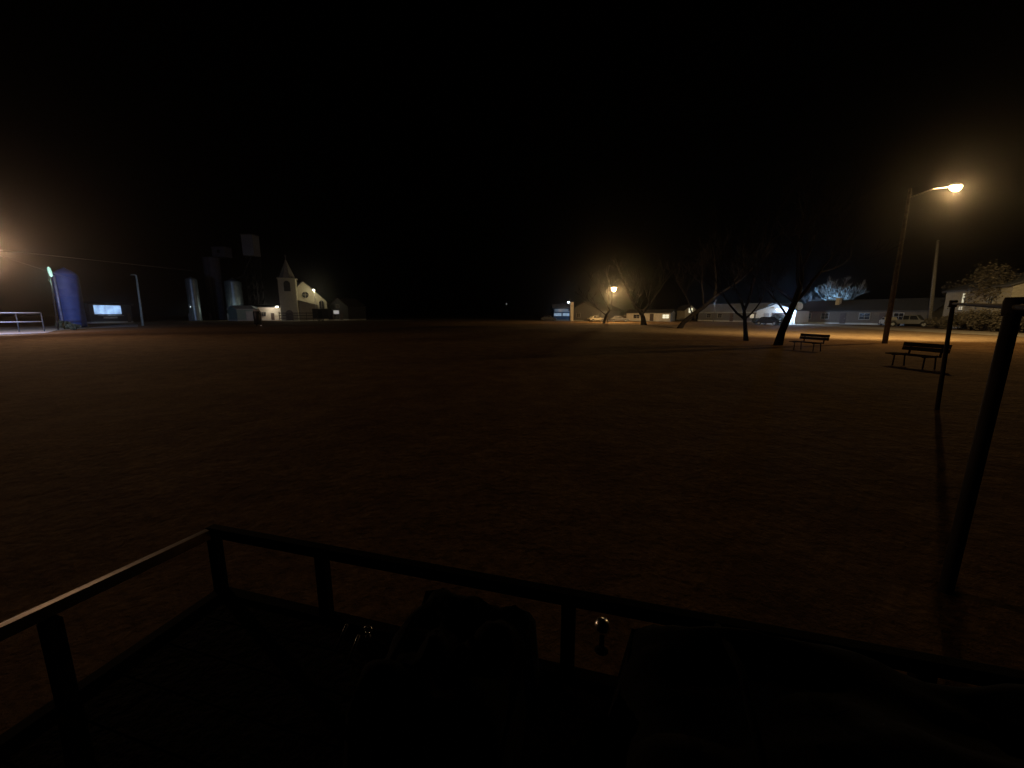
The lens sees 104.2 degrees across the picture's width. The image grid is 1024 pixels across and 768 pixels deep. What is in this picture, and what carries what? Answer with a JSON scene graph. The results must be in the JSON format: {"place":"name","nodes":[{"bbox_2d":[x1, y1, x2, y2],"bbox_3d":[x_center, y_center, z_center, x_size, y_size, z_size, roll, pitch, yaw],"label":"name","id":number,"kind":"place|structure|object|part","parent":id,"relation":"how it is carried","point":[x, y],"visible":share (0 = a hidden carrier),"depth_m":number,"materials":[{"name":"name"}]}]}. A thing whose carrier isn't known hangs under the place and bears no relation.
{"place":"outdoors","nodes":[
{"label":"outdoors","id":0,"kind":"place"},
{"bbox_2d":[0,325,137,333],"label":"pavement","id":1,"kind":"structure","parent":0,"point":[12,330],"depth_m":54.02,"materials":[{"name":"concrete"}]},
{"bbox_2d":[0,312,44,331],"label":"pipe railing","id":2,"kind":"object","parent":1,"relation":"on","point":[17,321],"visible":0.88,"depth_m":43.41,"materials":[{"name":"silver metal"}]},
{"bbox_2d":[47,267,59,329],"bbox_3d":[-56.224,-10.367,48.943,0.669,7.830,0.331,0,10,0],"label":"street lamp","id":3,"kind":"object","parent":1,"relation":"on","point":[53,296],"visible":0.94,"depth_m":48.83,"materials":[{"name":"metal"}]},
{"bbox_2d":[55,320,72,328],"bbox_3d":[-57.783,-7.574,51.446,1.581,1.289,1.434,0,10,0],"label":"dark shrub","id":4,"kind":"object","parent":1,"relation":"on","point":[62,324],"visible":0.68,"depth_m":51.13,"materials":[{"name":"green plant"}]},
{"bbox_2d":[52,267,87,327],"bbox_3d":[-63.349,-12.301,56.996,2.679,8.433,2.679,8,13,40],"label":"blue silo","id":5,"kind":"object","parent":1,"relation":"on","point":[68,298],"visible":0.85,"depth_m":56.19,"materials":[{"name":"metal"}]},
{"bbox_3d":[-53.929,-9.352,38.968,5.296,9.486,0.450,0,10,0],"label":"street lamp","id":6,"kind":"object","parent":1,"relation":"on","visible":0},
{"bbox_2d":[0,250,199,271],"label":"overhead cable","id":7,"kind":"object","parent":6,"relation":"attached to","point":[76,258],"visible":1,"depth_m":50.77,"materials":[{"name":"black"}]},
{"bbox_2d":[336,623,347,648],"bbox_3d":[-0.748,1.109,1.753,0.060,0.098,0.014,-7,12,-36],"label":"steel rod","id":8,"kind":"object","parent":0,"point":[342,635],"visible":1,"depth_m":1.75,"materials":[{"name":"grey metal"}]},
{"bbox_2d":[346,634,359,664],"bbox_3d":[-0.670,1.121,1.682,0.014,0.100,0.074,6,12,31],"label":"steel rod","id":9,"kind":"object","parent":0,"point":[353,649],"visible":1,"depth_m":1.68,"materials":[{"name":"grey metal"}]},
{"bbox_2d":[312,320,412,320],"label":"path","id":10,"kind":"structure","parent":0,"point":[365,320],"depth_m":118.37,"materials":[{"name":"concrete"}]},
{"bbox_2d":[363,626,372,638],"bbox_3d":[-0.654,1.124,1.809,0.041,0.058,0.028,6,11,29],"label":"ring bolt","id":11,"kind":"object","parent":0,"point":[368,635],"visible":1,"depth_m":1.80,"materials":[{"name":"metal"}]},
{"bbox_2d":[0,316,1023,734],"bbox_3d":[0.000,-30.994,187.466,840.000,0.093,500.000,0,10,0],"label":"ground","id":12,"kind":"structure","parent":0,"point":[720,468],"depth_m":5.18,"materials":[{"name":"brown plant"}]},
{"bbox_2d":[65,324,81,329],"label":"dark shrub","id":13,"kind":"object","parent":12,"relation":"on","point":[73,326],"visible":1,"depth_m":49.30,"materials":[{"name":"green plant"}]},
{"bbox_2d":[52,301,133,322],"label":"dark kiosk","id":14,"kind":"object","parent":12,"relation":"on","point":[106,312],"visible":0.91,"depth_m":86.72,"materials":[{"name":"concrete"}]},
{"bbox_2d":[92,305,121,313],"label":"window","id":15,"kind":"structure","parent":14,"relation":"in","point":[97,309],"depth_m":86.48,"materials":[{"name":"grey glass"}]},
{"bbox_2d":[126,313,130,321],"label":"door","id":16,"kind":"structure","parent":14,"relation":"in","point":[128,314],"depth_m":91.68,"materials":[{"name":"metal"}]},
{"bbox_2d":[131,274,143,325],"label":"hooked pole","id":17,"kind":"object","parent":12,"relation":"on","point":[140,308],"visible":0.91,"depth_m":66.53,"materials":[{"name":"grey metal"}]},
{"bbox_2d":[184,276,202,320],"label":"grain bin","id":18,"kind":"object","parent":12,"relation":"on","point":[193,297],"visible":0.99,"depth_m":110.11,"materials":[{"name":"metal"}]},
{"bbox_2d":[202,256,226,319],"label":"grain bin","id":19,"kind":"object","parent":12,"relation":"on","point":[214,287],"visible":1,"depth_m":135.24,"materials":[{"name":"metal"}]},
{"bbox_2d":[210,246,231,257],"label":"headhouse","id":20,"kind":"structure","parent":19,"relation":"on","point":[221,252],"depth_m":135.08,"materials":[{"name":"concrete"}]},
{"bbox_2d":[223,278,243,319],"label":"grain bin","id":21,"kind":"object","parent":12,"relation":"on","point":[233,291],"visible":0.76,"depth_m":119.67,"materials":[{"name":"metal"}]},
{"bbox_2d":[226,305,254,320],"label":"teal shed","id":22,"kind":"structure","parent":12,"relation":"on","point":[239,313],"depth_m":111.92,"materials":[{"name":"metal"}]},
{"bbox_2d":[246,311,252,320],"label":"door","id":23,"kind":"structure","parent":22,"relation":"in","point":[249,314],"depth_m":112.98,"materials":[{"name":"metal"}]},
{"bbox_2d":[235,234,264,304],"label":"elevator leg","id":24,"kind":"object","parent":12,"relation":"on","point":[250,246],"visible":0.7,"depth_m":124.30,"materials":[{"name":"metal"}]},
{"bbox_2d":[253,309,262,325],"bbox_3d":[-41.431,-10.831,65.109,1.488,2.920,1.100,0,10,0],"label":"upright tank","id":25,"kind":"object","parent":12,"relation":"on","point":[257,316],"visible":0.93,"depth_m":64.71,"materials":[{"name":"black metal"}]},
{"bbox_2d":[248,305,281,319],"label":"long cream building","id":26,"kind":"structure","parent":12,"relation":"on","point":[270,312],"depth_m":122.99,"materials":[{"name":"paint"}]},
{"bbox_2d":[279,312,313,320],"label":"rail fence","id":27,"kind":"object","parent":12,"relation":"on","point":[299,315],"visible":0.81,"depth_m":117.26,"materials":[{"name":"beige paint"}]},
{"bbox_2d":[276,257,328,320],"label":"church","id":28,"kind":"structure","parent":12,"relation":"on","point":[296,299],"depth_m":118.04,"materials":[{"name":"beige paint"}]},
{"bbox_2d":[286,310,293,319],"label":"door","id":29,"kind":"structure","parent":28,"relation":"in","point":[288,312],"depth_m":117.74,"materials":[{"name":"wood"}]},
{"bbox_2d":[301,291,308,298],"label":"round window","id":30,"kind":"structure","parent":28,"relation":"in","point":[304,294],"depth_m":121.19,"materials":[{"name":"grey glass"}]},
{"bbox_2d":[319,300,324,308],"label":"window","id":31,"kind":"structure","parent":28,"relation":"in","point":[321,303],"depth_m":123.27,"materials":[{"name":"grey glass"}]},
{"bbox_2d":[312,309,331,320],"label":"box trailer","id":32,"kind":"object","parent":12,"relation":"on","point":[320,314],"visible":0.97,"depth_m":110.30,"materials":[{"name":"paint"}]},
{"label":"door","id":33,"kind":"part","parent":32,"relation":"part of","materials":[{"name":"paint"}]},
{"bbox_2d":[333,310,339,319],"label":"notice board","id":34,"kind":"object","parent":12,"relation":"on","point":[336,312],"visible":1,"depth_m":116.11,"materials":[{"name":"grey"}]},
{"bbox_2d":[327,298,366,319],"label":"dim house","id":35,"kind":"structure","parent":12,"relation":"on","point":[351,309],"depth_m":127.50,"materials":[{"name":"grey"}]},
{"bbox_2d":[0,524,1023,767],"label":"utility trailer","id":36,"kind":"object","parent":12,"relation":"on","point":[223,674],"visible":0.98,"depth_m":1.52,"materials":[{"name":"black paint"}]},
{"bbox_2d":[343,588,539,767],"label":"tarp bundle","id":37,"kind":"object","parent":36,"relation":"on","point":[450,680],"visible":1,"depth_m":1.23,"materials":[{"name":"black fabric"}]},
{"bbox_2d":[594,617,610,655],"bbox_3d":[0.391,1.088,1.730,0.072,0.156,0.071,0,10,0],"label":"ball knob","id":38,"kind":"object","parent":36,"relation":"on","point":[602,626],"visible":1,"depth_m":1.72,"materials":[{"name":"metal"}]},
{"bbox_2d":[541,316,556,320],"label":"parked car","id":39,"kind":"object","parent":12,"relation":"on","point":[544,318],"visible":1,"depth_m":116.04,"materials":[{"name":"black metal"}]},
{"bbox_2d":[550,304,569,320],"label":"blue lit shop","id":40,"kind":"structure","parent":12,"relation":"on","point":[560,312],"depth_m":116.31,"materials":[{"name":"concrete"}]},
{"bbox_2d":[554,309,569,311],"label":"window","id":41,"kind":"structure","parent":40,"relation":"in","point":[555,310],"depth_m":115.98,"materials":[{"name":"grey glass"}]},
{"bbox_2d":[570,302,573,320],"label":"pillar","id":42,"kind":"structure","parent":12,"relation":"on","point":[571,310],"depth_m":107.90,"materials":[{"name":"brick"}]},
{"bbox_2d":[587,316,603,321],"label":"parked car","id":43,"kind":"object","parent":12,"relation":"on","point":[593,318],"visible":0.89,"depth_m":102.17,"materials":[{"name":"beige paint"}]},
{"bbox_2d":[575,265,617,323],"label":"bare tree","id":44,"kind":"object","parent":12,"relation":"on","point":[605,317],"visible":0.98,"depth_m":82.66,"materials":[{"name":"brown plant"}]},
{"bbox_2d":[607,285,615,322],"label":"street lamp","id":45,"kind":"object","parent":12,"relation":"on","point":[613,289],"visible":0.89,"depth_m":90.35,"materials":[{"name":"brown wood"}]},
{"bbox_2d":[610,316,629,321],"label":"parked car","id":46,"kind":"object","parent":12,"relation":"on","point":[617,318],"visible":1,"depth_m":97.31,"materials":[{"name":"grey paint"}]},
{"bbox_2d":[612,250,684,324],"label":"bare tree","id":47,"kind":"object","parent":12,"relation":"on","point":[640,312],"visible":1,"depth_m":70.01,"materials":[{"name":"brown plant"}]},
{"bbox_2d":[625,309,676,320],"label":"house","id":48,"kind":"structure","parent":12,"relation":"on","point":[655,315],"depth_m":107.30,"materials":[{"name":"concrete"}]},
{"bbox_2d":[662,314,668,318],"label":"window","id":49,"kind":"structure","parent":48,"relation":"in","point":[664,316],"depth_m":105.08,"materials":[{"name":"grey"}]},
{"bbox_2d":[676,305,696,319],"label":"cream cottage","id":50,"kind":"structure","parent":12,"relation":"on","point":[683,312],"depth_m":120.97,"materials":[{"name":"concrete"}]},
{"bbox_2d":[671,227,773,327],"bbox_3d":[28.082,-14.293,54.191,12.952,13.991,8.910,4,11,21],"label":"bare tree","id":51,"kind":"object","parent":12,"relation":"on","point":[693,314],"visible":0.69,"depth_m":54.60,"materials":[{"name":"brown plant"}]},
{"bbox_2d":[697,303,773,321],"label":"blue roof house","id":52,"kind":"structure","parent":12,"relation":"on","point":[724,313],"depth_m":102.66,"materials":[{"name":"grey"}]},
{"bbox_2d":[681,185,815,340],"bbox_3d":[17.139,-8.545,29.560,9.573,11.225,5.731,3,11,18],"label":"bare tree","id":53,"kind":"object","parent":12,"relation":"on","point":[745,328],"visible":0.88,"depth_m":29.48,"materials":[{"name":"brown plant"}]},
{"bbox_2d":[754,317,782,324],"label":"parked car","id":54,"kind":"object","parent":12,"relation":"on","point":[766,320],"visible":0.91,"depth_m":70.73,"materials":[{"name":"paint"}]},
{"bbox_2d":[771,313,784,324],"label":"parked car","id":55,"kind":"object","parent":12,"relation":"on","point":[779,316],"visible":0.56,"depth_m":72.46,"materials":[{"name":"grey metal"}]},
{"bbox_2d":[755,303,811,323],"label":"white garage","id":56,"kind":"structure","parent":12,"relation":"on","point":[801,316],"depth_m":79.43,"materials":[{"name":"concrete"}]},
{"bbox_2d":[792,302,802,321],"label":"satellite dish","id":57,"kind":"object","parent":12,"relation":"on","point":[799,306],"visible":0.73,"depth_m":74.48,"materials":[{"name":"white paint"}]},
{"bbox_2d":[702,156,905,345],"bbox_3d":[18.736,-8.003,25.115,10.827,11.700,7.613,0,10,0],"label":"bare tree","id":58,"kind":"object","parent":12,"relation":"on","point":[781,332],"visible":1,"depth_m":25.30,"materials":[{"name":"brown plant"}]},
{"bbox_2d":[789,333,829,351],"bbox_3d":[16.485,-2.301,22.157,0.782,0.943,1.751,-2,10,-11],"label":"park bench","id":59,"kind":"object","parent":12,"relation":"on","point":[815,337],"visible":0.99,"depth_m":22.06,"materials":[{"name":"brown wood"}]},
{"bbox_2d":[801,292,831,302],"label":"bare tree","id":60,"kind":"object","parent":12,"relation":"on","point":[802,298],"visible":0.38,"depth_m":94.50,"materials":[{"name":"grey plant"}]},
{"bbox_2d":[814,276,867,300],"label":"bare tree","id":61,"kind":"object","parent":12,"relation":"on","point":[834,292],"visible":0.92,"depth_m":89.05,"materials":[{"name":"grey plant"}]},
{"bbox_2d":[803,297,945,325],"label":"long house","id":62,"kind":"structure","parent":12,"relation":"on","point":[859,312],"depth_m":73.97,"materials":[{"name":"beige paint"}]},
{"bbox_2d":[820,313,828,318],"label":"window","id":63,"kind":"structure","parent":62,"relation":"in","point":[823,315],"depth_m":79.73,"materials":[{"name":"grey glass"}]},
{"bbox_2d":[839,313,845,323],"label":"door","id":64,"kind":"structure","parent":62,"relation":"in","point":[842,315],"depth_m":76.79,"materials":[{"name":"metal"}]},
{"bbox_2d":[858,313,870,319],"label":"window","id":65,"kind":"structure","parent":62,"relation":"in","point":[862,316],"depth_m":73.52,"materials":[{"name":"grey glass"}]},
{"bbox_2d":[878,313,885,324],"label":"door","id":66,"kind":"structure","parent":62,"relation":"in","point":[881,315],"depth_m":71.14,"materials":[{"name":"wood"}]},
{"bbox_2d":[893,313,904,319],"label":"window","id":67,"kind":"structure","parent":62,"relation":"in","point":[899,316],"depth_m":68.88,"materials":[{"name":"grey glass"}]},
{"bbox_2d":[879,317,897,325],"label":"parked car","id":68,"kind":"object","parent":12,"relation":"on","point":[882,320],"visible":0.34,"depth_m":67.41,"materials":[{"name":"beige paint"}]},
{"bbox_2d":[883,315,935,326],"bbox_3d":[62.419,-9.899,62.475,1.950,1.800,5.760,-6,12,-30],"label":"car","id":69,"kind":"object","parent":12,"relation":"on","point":[913,319],"visible":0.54,"depth_m":61.77,"materials":[{"name":"beige metal"}]},
{"bbox_2d":[885,342,951,368],"bbox_3d":[15.510,-1.092,15.295,0.782,0.943,1.678,-1,10,-3],"label":"park bench","id":70,"kind":"object","parent":12,"relation":"on","point":[921,347],"visible":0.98,"depth_m":15.21,"materials":[{"name":"brown wood"}]},
{"bbox_2d":[882,183,962,343],"bbox_3d":[28.462,-8.223,27.746,5.652,11.162,0.580,-3,10,-17],"label":"street lamp","id":71,"kind":"object","parent":12,"relation":"on","point":[952,187],"visible":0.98,"depth_m":26.99,"materials":[{"name":"brown wood"}]},
{"bbox_2d":[928,240,939,326],"bbox_3d":[63.849,-14.930,60.324,1.416,13.093,0.502,0,10,0],"label":"utility pole","id":72,"kind":"object","parent":12,"relation":"on","point":[931,303],"visible":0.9,"depth_m":60.20,"materials":[{"name":"brown wood"}]},
{"bbox_2d":[922,317,953,327],"bbox_3d":[59.587,-8.502,55.279,3.990,1.817,2.091,2,10,12],"label":"dry bush","id":73,"kind":"object","parent":12,"relation":"on","point":[933,323],"visible":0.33,"depth_m":55.42,"materials":[{"name":"brown plant"}]},
{"bbox_2d":[937,315,957,328],"bbox_3d":[58.048,-8.224,53.044,3.627,2.040,2.128,-9,14,-43],"label":"dry bush","id":74,"kind":"object","parent":12,"relation":"on","point":[943,322],"visible":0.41,"depth_m":52.59,"materials":[{"name":"brown plant"}]},
{"bbox_2d":[947,311,969,329],"bbox_3d":[56.984,-8.016,50.472,3.298,2.501,2.151,-5,11,-24],"label":"dry bush","id":75,"kind":"object","parent":12,"relation":"on","point":[957,319],"visible":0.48,"depth_m":50.23,"materials":[{"name":"brown plant"}]},
{"bbox_2d":[941,278,982,293],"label":"leafy tree","id":76,"kind":"object","parent":12,"relation":"on","point":[953,286],"visible":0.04,"depth_m":65.17,"materials":[{"name":"green plant"}]},
{"bbox_2d":[961,312,986,329],"bbox_3d":[56.147,-7.671,48.507,3.168,2.513,2.231,0,10,0],"label":"dry bush","id":77,"kind":"object","parent":12,"relation":"on","point":[963,318],"visible":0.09,"depth_m":48.39,"materials":[{"name":"brown plant"}]},
{"bbox_2d":[959,308,995,330],"bbox_3d":[54.618,-7.478,46.612,3.516,2.780,2.185,6,12,31],"label":"dry bush","id":78,"kind":"object","parent":12,"relation":"on","point":[971,319],"visible":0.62,"depth_m":46.58,"materials":[{"name":"brown plant"}]},
{"bbox_2d":[934,297,1023,594],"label":"playground bars","id":79,"kind":"object","parent":12,"relation":"on","point":[1012,311],"visible":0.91,"depth_m":2.94,"materials":[{"name":"metal"}]},
{"bbox_2d":[942,273,1023,331],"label":"pale house","id":80,"kind":"structure","parent":12,"relation":"on","point":[1014,287],"depth_m":50.13,"materials":[{"name":"beige paint"}]},
{"bbox_2d":[961,293,965,302],"bbox_3d":[61.333,-11.671,54.099,0.180,1.430,0.800,5,11,28],"label":"window","id":81,"kind":"structure","parent":80,"relation":"in","point":[962,300],"depth_m":54.16,"materials":[{"name":"grey glass"}]},
{"bbox_2d":[974,308,1000,331],"bbox_3d":[54.662,-7.287,44.936,3.643,2.989,2.400,0,10,0],"label":"dry bush","id":82,"kind":"object","parent":12,"relation":"on","point":[994,319],"visible":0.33,"depth_m":45.17,"materials":[{"name":"brown plant"}]},
{"bbox_2d":[960,259,1022,307],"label":"leafy tree","id":83,"kind":"object","parent":12,"relation":"on","point":[983,284],"visible":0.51,"depth_m":48.66,"materials":[{"name":"green plant"}]},
{"bbox_2d":[994,312,1001,327],"bbox_3d":[54.319,-6.976,43.435,3.475,2.891,2.453,0,10,0],"label":"dry bush","id":84,"kind":"object","parent":12,"relation":"on","point":[998,319],"visible":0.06,"depth_m":43.84,"materials":[{"name":"brown plant"}]},
{"bbox_2d":[997,316,1023,332],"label":"dry bush","id":85,"kind":"object","parent":12,"relation":"on","point":[1021,328],"visible":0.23,"depth_m":41.97,"materials":[{"name":"brown plant"}]},
{"bbox_2d":[0,0,1023,315],"label":"sky","id":86,"kind":"structure","parent":0,"point":[400,157],"materials":[{"name":"black"}]},
{"bbox_2d":[568,302,621,320],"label":"grey barn","id":87,"kind":"structure","parent":0,"point":[583,311],"depth_m":107.73,"materials":[{"name":"grey metal"}]},
{"bbox_2d":[584,311,592,320],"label":"door","id":88,"kind":"structure","parent":87,"relation":"in","point":[587,314],"depth_m":106.72,"materials":[{"name":"brown"}]},
{"bbox_2d":[696,319,1023,336],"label":"road","id":89,"kind":"structure","parent":0,"point":[944,331],"depth_m":51.05,"materials":[{"name":"grey asphalt"}]}
]}

